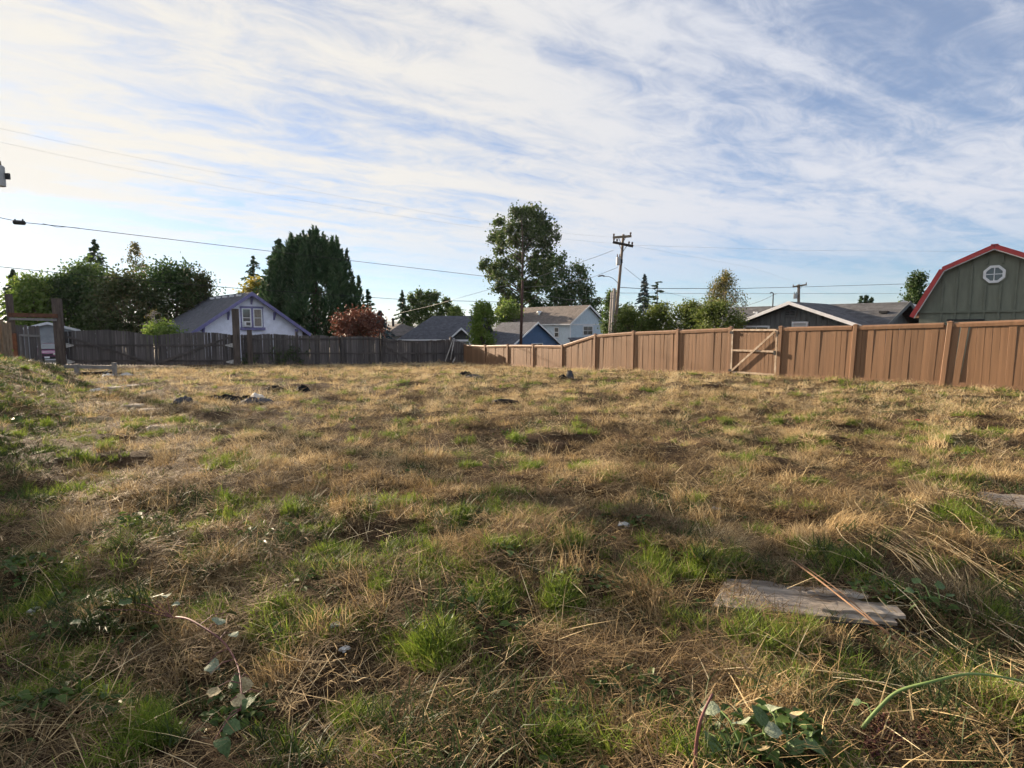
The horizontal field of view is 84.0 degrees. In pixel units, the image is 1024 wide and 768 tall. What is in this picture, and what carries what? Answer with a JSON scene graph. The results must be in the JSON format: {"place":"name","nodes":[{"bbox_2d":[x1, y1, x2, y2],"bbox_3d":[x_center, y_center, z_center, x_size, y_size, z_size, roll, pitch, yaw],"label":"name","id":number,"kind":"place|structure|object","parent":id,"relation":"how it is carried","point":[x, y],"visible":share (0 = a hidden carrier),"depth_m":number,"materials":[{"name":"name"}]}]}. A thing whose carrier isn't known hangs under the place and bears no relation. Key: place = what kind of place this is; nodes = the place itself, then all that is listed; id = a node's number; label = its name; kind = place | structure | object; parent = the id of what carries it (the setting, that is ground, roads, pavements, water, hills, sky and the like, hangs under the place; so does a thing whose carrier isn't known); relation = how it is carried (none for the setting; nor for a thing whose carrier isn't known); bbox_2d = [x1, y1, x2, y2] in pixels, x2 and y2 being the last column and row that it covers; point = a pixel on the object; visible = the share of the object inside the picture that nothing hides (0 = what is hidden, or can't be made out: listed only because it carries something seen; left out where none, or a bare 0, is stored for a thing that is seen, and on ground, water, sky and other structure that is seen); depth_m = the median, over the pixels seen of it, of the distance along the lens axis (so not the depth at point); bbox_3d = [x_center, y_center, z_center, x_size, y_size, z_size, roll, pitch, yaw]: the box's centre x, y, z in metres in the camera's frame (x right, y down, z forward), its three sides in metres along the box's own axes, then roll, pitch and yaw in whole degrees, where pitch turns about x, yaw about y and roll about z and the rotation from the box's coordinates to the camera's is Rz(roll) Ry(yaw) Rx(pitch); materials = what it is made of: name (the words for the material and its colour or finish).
{"place":"outdoors","nodes":[
{"label":"outdoors","id":0,"kind":"place"},
{"bbox_2d":[43,360,158,364],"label":"road","id":1,"kind":"structure","parent":0,"point":[51,361],"depth_m":41.98,"materials":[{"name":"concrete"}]},
{"bbox_2d":[37,343,55,360],"bbox_3d":[-38.052,-2.621,46.928,1.980,1.500,4.091,-3,7,-32],"label":"parked car","id":2,"kind":"object","parent":1,"relation":"on","point":[48,350],"visible":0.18,"depth_m":45.86,"materials":[{"name":"paint"}]},
{"bbox_2d":[366,318,414,352],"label":"house","id":3,"kind":"structure","parent":0,"point":[398,330],"depth_m":75.12,"materials":[{"name":"grey"}]},
{"bbox_2d":[397,316,491,357],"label":"house","id":4,"kind":"structure","parent":0,"point":[435,328],"depth_m":69.40,"materials":[{"name":"grey"}]},
{"bbox_2d":[0,343,1023,767],"bbox_3d":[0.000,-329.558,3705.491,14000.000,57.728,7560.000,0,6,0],"label":"ground","id":5,"kind":"structure","parent":0,"point":[554,435],"depth_m":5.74,"materials":[{"name":"brown plant"}]},
{"bbox_2d":[0,161,10,186],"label":"utility pole","id":6,"kind":"object","parent":5,"relation":"on","point":[4,176],"visible":1,"depth_m":28.85,"materials":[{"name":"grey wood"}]},
{"bbox_2d":[4,267,609,302],"bbox_3d":[-10.725,-6.409,38.498,36.429,1.179,6.246,-2,6,-19],"label":"overhead wire","id":7,"kind":"object","parent":6,"relation":"attached to","point":[281,291],"visible":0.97,"depth_m":38.40,"materials":[{"name":"black metal"}]},
{"bbox_2d":[0,320,18,357],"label":"fence","id":8,"kind":"object","parent":5,"relation":"on","point":[8,341],"visible":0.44,"depth_m":26.79,"materials":[{"name":"brown wood"}]},
{"bbox_2d":[0,269,24,324],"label":"conifer tree","id":9,"kind":"object","parent":5,"relation":"on","point":[11,274],"visible":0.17,"depth_m":58.95,"materials":[{"name":"green plant"}]},
{"bbox_2d":[5,294,66,365],"bbox_3d":[-24.053,-2.510,28.774,2.236,4.003,0.385,-2,6,-23],"label":"gateway","id":10,"kind":"object","parent":5,"relation":"on","point":[56,316],"visible":0.68,"depth_m":28.88,"materials":[{"name":"wood"}]},
{"bbox_2d":[15,325,42,361],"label":"side gate","id":11,"kind":"structure","parent":10,"relation":"attached to","point":[34,343],"depth_m":28.61,"materials":[{"name":"grey wood"}]},
{"bbox_2d":[64,330,154,365],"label":"drive gate","id":12,"kind":"structure","parent":10,"relation":"attached to","point":[135,351],"depth_m":30.11,"materials":[{"name":"grey wood"}]},
{"bbox_2d":[0,269,73,325],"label":"leafy tree","id":13,"kind":"object","parent":5,"relation":"on","point":[27,295],"visible":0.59,"depth_m":55.55,"materials":[{"name":"green plant"}]},
{"bbox_2d":[19,322,96,359],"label":"garage","id":14,"kind":"structure","parent":5,"relation":"on","point":[46,332],"depth_m":55.02,"materials":[{"name":"grey"}]},
{"bbox_2d":[26,263,101,330],"bbox_3d":[-46.097,-7.412,58.854,7.669,9.863,6.290,0,6,0],"label":"leafy tree","id":15,"kind":"object","parent":5,"relation":"on","point":[67,293],"visible":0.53,"depth_m":58.06,"materials":[{"name":"green plant"}]},
{"bbox_2d":[43,250,129,339],"bbox_3d":[-45.766,-8.493,61.658,8.966,11.759,9.135,-4,7,-35],"label":"leafy tree","id":16,"kind":"object","parent":5,"relation":"on","point":[88,268],"visible":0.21,"depth_m":60.08,"materials":[{"name":"green plant"}]},
{"bbox_2d":[64,362,116,375],"bbox_3d":[-15.061,-0.474,20.343,1.922,0.608,0.180,0,6,4],"label":"rail","id":17,"kind":"object","parent":5,"relation":"on","point":[77,367],"visible":0.74,"depth_m":20.30,"materials":[{"name":"grey wood"}]},
{"bbox_2d":[82,239,109,273],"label":"fir tree","id":18,"kind":"object","parent":5,"relation":"on","point":[94,247],"visible":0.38,"depth_m":76.51,"materials":[{"name":"green plant"}]},
{"bbox_2d":[73,262,182,348],"bbox_3d":[-36.940,-7.049,55.477,9.444,9.535,8.428,0,6,0],"label":"leafy tree","id":19,"kind":"object","parent":5,"relation":"on","point":[125,290],"visible":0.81,"depth_m":54.14,"materials":[{"name":"green plant"}]},
{"bbox_2d":[119,241,148,277],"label":"birch tree","id":20,"kind":"object","parent":5,"relation":"on","point":[135,250],"visible":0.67,"depth_m":72.49,"materials":[{"name":"green plant"}]},
{"bbox_2d":[136,309,174,362],"bbox_3d":[-26.187,-3.612,41.766,2.632,4.258,2.263,2,6,22],"label":"twiggy shrub","id":21,"kind":"object","parent":5,"relation":"on","point":[152,313],"visible":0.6,"depth_m":41.69,"materials":[{"name":"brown plant"}]},
{"bbox_2d":[140,317,188,343],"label":"shrub","id":22,"kind":"object","parent":5,"relation":"on","point":[161,329],"visible":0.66,"depth_m":40.63,"materials":[{"name":"green plant"}]},
{"bbox_2d":[70,593,262,758],"bbox_3d":[-1.545,1.286,2.772,1.522,0.174,0.586,4,7,35],"label":"bramble cane","id":23,"kind":"object","parent":5,"relation":"on","point":[239,699],"visible":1,"depth_m":2.59,"materials":[{"name":"green plant"}]},
{"bbox_2d":[127,251,225,331],"bbox_3d":[-33.509,-7.890,57.777,9.500,10.942,8.382,-2,6,-20],"label":"leafy tree","id":24,"kind":"object","parent":5,"relation":"on","point":[171,274],"visible":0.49,"depth_m":55.86,"materials":[{"name":"green plant"}]},
{"bbox_2d":[170,396,197,403],"bbox_3d":[-6.938,0.322,11.995,0.447,0.162,0.386,-1,6,-11],"label":"plastic bag","id":25,"kind":"object","parent":5,"relation":"on","point":[181,399],"visible":0.83,"depth_m":11.91,"materials":[{"name":"grey plastic"}]},
{"bbox_2d":[174,264,219,314],"bbox_3d":[-30.939,-7.145,56.495,4.638,9.612,4.143,0,6,0],"label":"leafy tree","id":26,"kind":"object","parent":5,"relation":"on","point":[201,278],"visible":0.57,"depth_m":55.83,"materials":[{"name":"green plant"}]},
{"bbox_2d":[200,394,250,402],"bbox_3d":[-6.507,0.327,12.984,1.367,0.212,0.746,-1,6,-6],"label":"tarp","id":27,"kind":"object","parent":5,"relation":"on","point":[232,398],"visible":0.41,"depth_m":12.82,"materials":[{"name":"black plastic"}]},
{"bbox_2d":[231,309,240,366],"bbox_3d":[-15.672,-2.576,32.357,0.360,3.370,0.300,-2,6,-23],"label":"gate post","id":28,"kind":"object","parent":5,"relation":"on","point":[236,335],"visible":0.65,"depth_m":32.22,"materials":[{"name":"wood"}]},
{"bbox_2d":[154,332,233,364],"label":"drive gate","id":29,"kind":"structure","parent":28,"relation":"attached to","point":[184,349],"depth_m":31.67,"materials":[{"name":"grey wood"}]},
{"bbox_2d":[166,292,310,360],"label":"house","id":30,"kind":"structure","parent":5,"relation":"on","point":[257,314],"depth_m":50.32,"materials":[{"name":"white"}]},
{"bbox_2d":[242,308,251,326],"bbox_3d":[-23.210,-5.789,49.744,0.782,1.635,0.080,-6,8,-45],"label":"window","id":31,"kind":"structure","parent":30,"relation":"in","point":[246,312],"depth_m":49.72,"materials":[{"name":"white glass"}]},
{"bbox_2d":[253,309,262,326],"bbox_3d":[-22.530,-5.855,50.421,0.080,1.635,0.782,6,8,45],"label":"window","id":32,"kind":"structure","parent":30,"relation":"in","point":[257,313],"depth_m":50.44,"materials":[{"name":"white glass"}]},
{"bbox_2d":[232,275,264,294],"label":"leafy tree","id":33,"kind":"object","parent":5,"relation":"on","point":[252,283],"visible":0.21,"depth_m":80.39,"materials":[{"name":"yellow plant"}]},
{"bbox_2d":[239,256,261,292],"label":"fir tree","id":34,"kind":"object","parent":5,"relation":"on","point":[254,263],"visible":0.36,"depth_m":90.36,"materials":[{"name":"green plant"}]},
{"bbox_2d":[236,397,274,403],"bbox_3d":[-5.529,0.344,12.285,0.783,0.130,0.530,-2,6,-23],"label":"tarp","id":35,"kind":"object","parent":5,"relation":"on","point":[256,400],"visible":0.84,"depth_m":12.17,"materials":[{"name":"grey plastic"}]},
{"bbox_2d":[253,238,306,325],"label":"fir tree","id":36,"kind":"object","parent":5,"relation":"on","point":[279,243],"visible":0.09,"depth_m":72.39,"materials":[{"name":"green plant"}]},
{"bbox_2d":[258,224,364,352],"bbox_3d":[-23.047,-10.476,65.249,12.939,15.315,11.718,0,6,0],"label":"broad evergreen","id":37,"kind":"object","parent":5,"relation":"on","point":[293,273],"visible":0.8,"depth_m":62.19,"materials":[{"name":"green plant"}]},
{"bbox_2d":[240,330,467,365],"bbox_3d":[-9.168,-2.104,35.132,13.682,2.466,0.372,-2,6,-23],"label":"picket fence","id":38,"kind":"object","parent":5,"relation":"on","point":[362,349],"visible":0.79,"depth_m":34.86,"materials":[{"name":"grey wood"}]},
{"bbox_2d":[266,338,295,364],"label":"ivy","id":39,"kind":"object","parent":38,"relation":"attached to","point":[285,357],"visible":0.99,"depth_m":33.30,"materials":[{"name":"green plant"}]},
{"bbox_2d":[285,345,310,364],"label":"ivy","id":40,"kind":"object","parent":38,"relation":"attached to","point":[300,361],"visible":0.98,"depth_m":33.62,"materials":[{"name":"green plant"}]},
{"bbox_2d":[321,303,389,340],"bbox_3d":[-12.155,-3.974,44.721,5.544,4.750,4.573,0,6,0],"label":"red tree","id":41,"kind":"object","parent":5,"relation":"on","point":[363,321],"visible":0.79,"depth_m":43.97,"materials":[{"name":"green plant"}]},
{"bbox_2d":[358,289,378,337],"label":"fir tree","id":42,"kind":"object","parent":5,"relation":"on","point":[367,298],"visible":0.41,"depth_m":62.33,"materials":[{"name":"green plant"}]},
{"bbox_2d":[368,310,397,343],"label":"spruce tree","id":43,"kind":"object","parent":5,"relation":"on","point":[387,331],"visible":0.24,"depth_m":61.55,"materials":[{"name":"green plant"}]},
{"bbox_2d":[393,289,408,324],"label":"conifer tree","id":44,"kind":"object","parent":5,"relation":"on","point":[403,315],"visible":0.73,"depth_m":110.76,"materials":[{"name":"green plant"}]},
{"bbox_2d":[401,291,418,326],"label":"poplar tree","id":45,"kind":"object","parent":5,"relation":"on","point":[410,320],"visible":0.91,"depth_m":110.73,"materials":[{"name":"green plant"}]},
{"bbox_2d":[409,285,430,324],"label":"poplar tree","id":46,"kind":"object","parent":5,"relation":"on","point":[419,295],"visible":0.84,"depth_m":111.13,"materials":[{"name":"green plant"}]},
{"bbox_2d":[420,289,435,320],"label":"poplar tree","id":47,"kind":"object","parent":5,"relation":"on","point":[428,303],"visible":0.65,"depth_m":112.00,"materials":[{"name":"green plant"}]},
{"bbox_2d":[430,289,447,315],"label":"poplar tree","id":48,"kind":"object","parent":5,"relation":"on","point":[440,311],"visible":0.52,"depth_m":112.88,"materials":[{"name":"green plant"}]},
{"bbox_2d":[439,294,453,315],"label":"poplar tree","id":49,"kind":"object","parent":5,"relation":"on","point":[446,305],"visible":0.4,"depth_m":113.60,"materials":[{"name":"green plant"}]},
{"bbox_2d":[447,304,464,315],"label":"leafy tree","id":50,"kind":"object","parent":5,"relation":"on","point":[456,310],"visible":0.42,"depth_m":102.74,"materials":[{"name":"green plant"}]},
{"bbox_2d":[466,299,500,344],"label":"young tree","id":51,"kind":"object","parent":5,"relation":"on","point":[482,313],"visible":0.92,"depth_m":43.33,"materials":[{"name":"green plant"}]},
{"bbox_2d":[492,399,517,404],"bbox_3d":[-0.139,0.369,11.657,0.547,0.142,0.151,0,6,0],"label":"log","id":52,"kind":"object","parent":5,"relation":"on","point":[497,401],"visible":0.75,"depth_m":11.62,"materials":[{"name":"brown wood"}]},
{"bbox_2d":[494,298,525,326],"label":"leafy tree","id":53,"kind":"object","parent":5,"relation":"on","point":[507,311],"visible":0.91,"depth_m":96.46,"materials":[{"name":"green plant"}]},
{"bbox_2d":[0,356,1022,767],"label":"loose stalks","id":54,"kind":"object","parent":5,"relation":"on","point":[514,562],"visible":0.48,"depth_m":3.56,"materials":[{"name":"plant"}]},
{"bbox_2d":[0,357,1023,767],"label":"green grass","id":55,"kind":"structure","parent":5,"relation":"on","point":[426,647],"depth_m":3.38,"materials":[{"name":"green plant"}]},
{"bbox_2d":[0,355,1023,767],"bbox_3d":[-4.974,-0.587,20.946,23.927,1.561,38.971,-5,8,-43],"label":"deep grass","id":56,"kind":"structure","parent":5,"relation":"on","point":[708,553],"depth_m":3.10,"materials":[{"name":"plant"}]},
{"bbox_2d":[693,693,712,767],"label":"cut cane","id":57,"kind":"object","parent":56,"relation":"on","point":[698,730],"visible":0.95,"depth_m":1.94,"materials":[{"name":"plant"}]},
{"bbox_2d":[0,406,1023,767],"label":"weeds","id":58,"kind":"object","parent":5,"relation":"on","point":[782,718],"visible":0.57,"depth_m":2.56,"materials":[{"name":"green plant"}]},
{"bbox_2d":[0,357,1023,684],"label":"grass clumps","id":59,"kind":"object","parent":5,"relation":"on","point":[652,601],"visible":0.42,"depth_m":4.51,"materials":[{"name":"plant"}]},
{"bbox_2d":[476,200,561,309],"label":"cottonwood","id":60,"kind":"object","parent":5,"relation":"on","point":[525,216],"visible":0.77,"depth_m":110.14,"materials":[{"name":"green plant"}]},
{"bbox_2d":[519,280,523,344],"bbox_3d":[0.742,-4.933,45.737,0.396,6.701,0.260,0,6,0],"label":"service pole","id":61,"kind":"object","parent":5,"relation":"on","point":[521,315],"visible":0.79,"depth_m":45.60,"materials":[{"name":"brown wood"}]},
{"bbox_2d":[0,217,520,282],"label":"overhead wire","id":62,"kind":"object","parent":61,"relation":"attached to","point":[247,248],"visible":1,"depth_m":37.66,"materials":[{"name":"black metal"}]},
{"bbox_2d":[490,322,560,344],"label":"garage","id":63,"kind":"structure","parent":5,"relation":"on","point":[536,333],"depth_m":70.32,"materials":[{"name":"blue"}]},
{"bbox_2d":[511,305,604,344],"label":"house","id":64,"kind":"structure","parent":5,"relation":"on","point":[563,325],"depth_m":89.97,"materials":[{"name":"beige"}]},
{"bbox_2d":[583,324,592,335],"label":"window","id":65,"kind":"structure","parent":64,"relation":"in","point":[587,329],"depth_m":89.84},
{"bbox_2d":[523,250,605,317],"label":"leafy tree","id":66,"kind":"object","parent":5,"relation":"on","point":[581,289],"visible":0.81,"depth_m":103.64,"materials":[{"name":"green plant"}]},
{"bbox_2d":[597,286,621,333],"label":"leafy tree","id":67,"kind":"object","parent":5,"relation":"on","point":[603,324],"visible":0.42,"depth_m":72.99,"materials":[{"name":"green plant"}]},
{"bbox_2d":[608,292,612,333],"bbox_3d":[7.559,-4.270,43.993,0.408,5.572,0.219,0,6,0],"label":"pole stub","id":68,"kind":"object","parent":5,"relation":"on","point":[610,314],"visible":0.55,"depth_m":43.79,"materials":[{"name":"grey wood"}]},
{"bbox_2d":[611,288,615,332],"bbox_3d":[7.636,-4.336,43.283,0.428,5.811,0.259,0,6,0],"label":"pole stub","id":69,"kind":"object","parent":5,"relation":"on","point":[613,301],"visible":0.47,"depth_m":43.06,"materials":[{"name":"grey wood"}]},
{"bbox_2d":[598,232,633,330],"bbox_3d":[7.493,-6.101,41.483,2.516,9.623,0.634,1,6,9],"label":"utility pole","id":70,"kind":"object","parent":5,"relation":"on","point":[619,260],"visible":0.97,"depth_m":41.20,"materials":[{"name":"brown wood"}]},
{"bbox_2d":[620,283,925,288],"bbox_3d":[29.044,-10.048,60.071,51.993,2.416,22.654,-2,6,-18],"label":"overhead wire","id":71,"kind":"object","parent":70,"relation":"attached to","point":[734,288],"visible":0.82,"depth_m":47.49,"materials":[{"name":"black metal"}]},
{"bbox_2d":[675,293,896,293],"bbox_3d":[30.810,-8.986,57.005,54.277,1.699,12.082,-2,6,-22],"label":"overhead wire","id":72,"kind":"object","parent":70,"relation":"attached to","point":[795,293],"visible":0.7,"depth_m":61.11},
{"bbox_2d":[618,302,638,332],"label":"leafy tree","id":73,"kind":"object","parent":5,"relation":"on","point":[628,306],"visible":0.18,"depth_m":75.19,"materials":[{"name":"green plant"}]},
{"bbox_2d":[607,302,653,333],"bbox_3d":[7.820,-3.262,36.890,3.168,4.198,3.133,0,6,0],"label":"hedge bush","id":74,"kind":"object","parent":5,"relation":"on","point":[626,317],"visible":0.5,"depth_m":36.55,"materials":[{"name":"green plant"}]},
{"bbox_2d":[614,682,655,704],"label":"weed plant","id":75,"kind":"object","parent":5,"relation":"on","point":[633,691],"visible":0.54,"depth_m":2.51,"materials":[{"name":"green plant"}]},
{"bbox_2d":[634,274,650,319],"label":"spruce tree","id":76,"kind":"object","parent":5,"relation":"on","point":[645,293],"visible":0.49,"depth_m":82.91,"materials":[{"name":"green plant"}]},
{"bbox_2d":[642,281,672,324],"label":"pine tree","id":77,"kind":"object","parent":5,"relation":"on","point":[656,292],"visible":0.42,"depth_m":81.02,"materials":[{"name":"green plant"}]},
{"bbox_2d":[636,300,679,346],"bbox_3d":[9.280,-3.247,36.031,3.069,4.203,2.918,0,6,0],"label":"hedge bush","id":78,"kind":"object","parent":5,"relation":"on","point":[656,316],"visible":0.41,"depth_m":35.39,"materials":[{"name":"green plant"}]},
{"bbox_2d":[661,296,702,345],"bbox_3d":[10.651,-3.183,34.414,3.219,4.216,3.196,0,6,0],"label":"hedge bush","id":79,"kind":"object","parent":5,"relation":"on","point":[686,323],"visible":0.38,"depth_m":34.06,"materials":[{"name":"green plant"}]},
{"bbox_2d":[684,292,749,340],"bbox_3d":[11.345,-2.975,31.430,3.464,4.154,3.825,0,6,0],"label":"hedge bush","id":80,"kind":"object","parent":5,"relation":"on","point":[707,319],"visible":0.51,"depth_m":30.95,"materials":[{"name":"green plant"}]},
{"bbox_2d":[701,267,750,316],"bbox_3d":[16.956,-5.513,45.723,5.819,7.556,5.407,2,6,16],"label":"birch tree","id":81,"kind":"object","parent":5,"relation":"on","point":[722,286],"visible":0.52,"depth_m":45.05,"materials":[{"name":"green plant"}]},
{"bbox_2d":[463,320,1023,390],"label":"privacy fence","id":82,"kind":"object","parent":5,"relation":"on","point":[852,351],"visible":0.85,"depth_m":18.68,"materials":[{"name":"wood"}]},
{"bbox_2d":[728,329,777,375],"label":"gate","id":83,"kind":"structure","parent":82,"relation":"attached to","point":[753,351],"depth_m":21.00,"materials":[{"name":"wood"}]},
{"bbox_2d":[700,701,826,757],"bbox_3d":[0.894,1.234,2.022,0.429,0.127,0.220,1,6,10],"label":"leafy sprig","id":84,"kind":"object","parent":5,"relation":"on","point":[771,729],"visible":0.89,"depth_m":2.01,"materials":[{"name":"green plant"}]},
{"bbox_2d":[793,282,806,301],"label":"utility pole","id":85,"kind":"object","parent":5,"relation":"on","point":[796,296],"visible":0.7,"depth_m":74.01,"materials":[{"name":"grey wood"}]},
{"bbox_2d":[714,579,905,625],"bbox_3d":[1.653,1.236,3.289,0.990,0.041,0.413,1,6,12],"label":"plywood sheet","id":86,"kind":"object","parent":5,"relation":"on","point":[791,594],"visible":0.81,"depth_m":3.23,"materials":[{"name":"grey wood"}]},
{"bbox_2d":[791,560,930,661],"bbox_3d":[1.812,1.188,3.158,0.162,0.126,1.069,-1,6,-7],"label":"cut cane","id":87,"kind":"object","parent":86,"relation":"on","point":[828,587],"visible":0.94,"depth_m":2.95,"materials":[{"name":"plant"}]},
{"bbox_2d":[714,292,918,353],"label":"house","id":88,"kind":"structure","parent":5,"relation":"on","point":[794,314],"depth_m":32.04,"materials":[{"name":"wood"}]},
{"bbox_2d":[743,326,769,328],"bbox_3d":[14.470,-3.108,33.731,0.090,0.700,1.635,-4,7,-39],"label":"window","id":89,"kind":"structure","parent":88,"relation":"in","point":[747,327],"depth_m":33.67,"materials":[{"name":"grey glass"}]},
{"bbox_2d":[792,322,808,326],"bbox_3d":[16.064,-3.068,31.756,0.090,0.828,0.882,-4,7,-39],"label":"window","id":90,"kind":"structure","parent":88,"relation":"in","point":[794,324],"depth_m":31.74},
{"bbox_2d":[799,563,902,642],"bbox_3d":[1.834,1.188,3.191,0.103,0.099,0.911,0,6,-5],"label":"cut cane","id":91,"kind":"object","parent":5,"relation":"on","point":[846,597],"visible":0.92,"depth_m":3.09,"materials":[{"name":"brown plant"}]},
{"bbox_2d":[692,490,1023,764],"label":"straw stalks","id":92,"kind":"object","parent":5,"relation":"on","point":[936,561],"visible":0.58,"depth_m":3.34,"materials":[{"name":"beige plant"}]},
{"bbox_2d":[812,707,943,761],"bbox_3d":[1.393,1.347,2.167,0.491,0.182,0.241,-1,6,-7],"label":"dock plant","id":93,"kind":"object","parent":5,"relation":"on","point":[872,744],"visible":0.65,"depth_m":2.16,"materials":[{"name":"green plant"}]},
{"bbox_2d":[830,622,932,639],"bbox_3d":[1.842,1.226,2.821,0.537,0.122,0.048,-1,6,-6],"label":"barbed twig","id":94,"kind":"object","parent":5,"relation":"on","point":[876,625],"visible":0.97,"depth_m":2.80,"materials":[{"name":"brown wood"}]},
{"bbox_2d":[897,269,929,304],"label":"evergreen tree","id":95,"kind":"object","parent":5,"relation":"on","point":[914,287],"visible":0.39,"depth_m":60.87,"materials":[{"name":"green plant"}]},
{"bbox_2d":[904,578,954,603],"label":"leafy sprig","id":96,"kind":"object","parent":5,"relation":"on","point":[939,584],"visible":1,"depth_m":3.14,"materials":[{"name":"green plant"}]},
{"bbox_2d":[851,673,1023,729],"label":"green cane","id":97,"kind":"object","parent":5,"relation":"on","point":[880,706],"visible":0.99,"depth_m":2.19,"materials":[{"name":"green plant"}]},
{"bbox_2d":[910,244,1023,371],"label":"barn","id":98,"kind":"structure","parent":5,"relation":"on","point":[986,284],"depth_m":20.17,"materials":[{"name":"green wood"}]},
{"bbox_2d":[954,321,974,371],"bbox_3d":[16.324,-1.282,20.571,0.970,2.000,0.050,6,8,45],"label":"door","id":99,"kind":"structure","parent":98,"relation":"in","point":[954,321],"depth_m":20.56,"materials":[{"name":"brown wood"}]},
{"bbox_2d":[983,265,1005,282],"bbox_3d":[16.812,-3.830,19.834,0.597,0.597,0.060,6,8,45],"label":"window frame","id":100,"kind":"structure","parent":98,"relation":"in","point":[995,273],"depth_m":19.82,"materials":[{"name":"white wood"}]},
{"bbox_2d":[977,492,1023,509],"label":"plywood sheet","id":101,"kind":"object","parent":5,"relation":"on","point":[1008,496],"visible":0.45,"depth_m":5.20,"materials":[{"name":"grey wood"}]},
{"bbox_2d":[0,0,1023,321],"label":"sky","id":102,"kind":"structure","parent":0,"point":[887,136],"materials":[{"name":"blue"}]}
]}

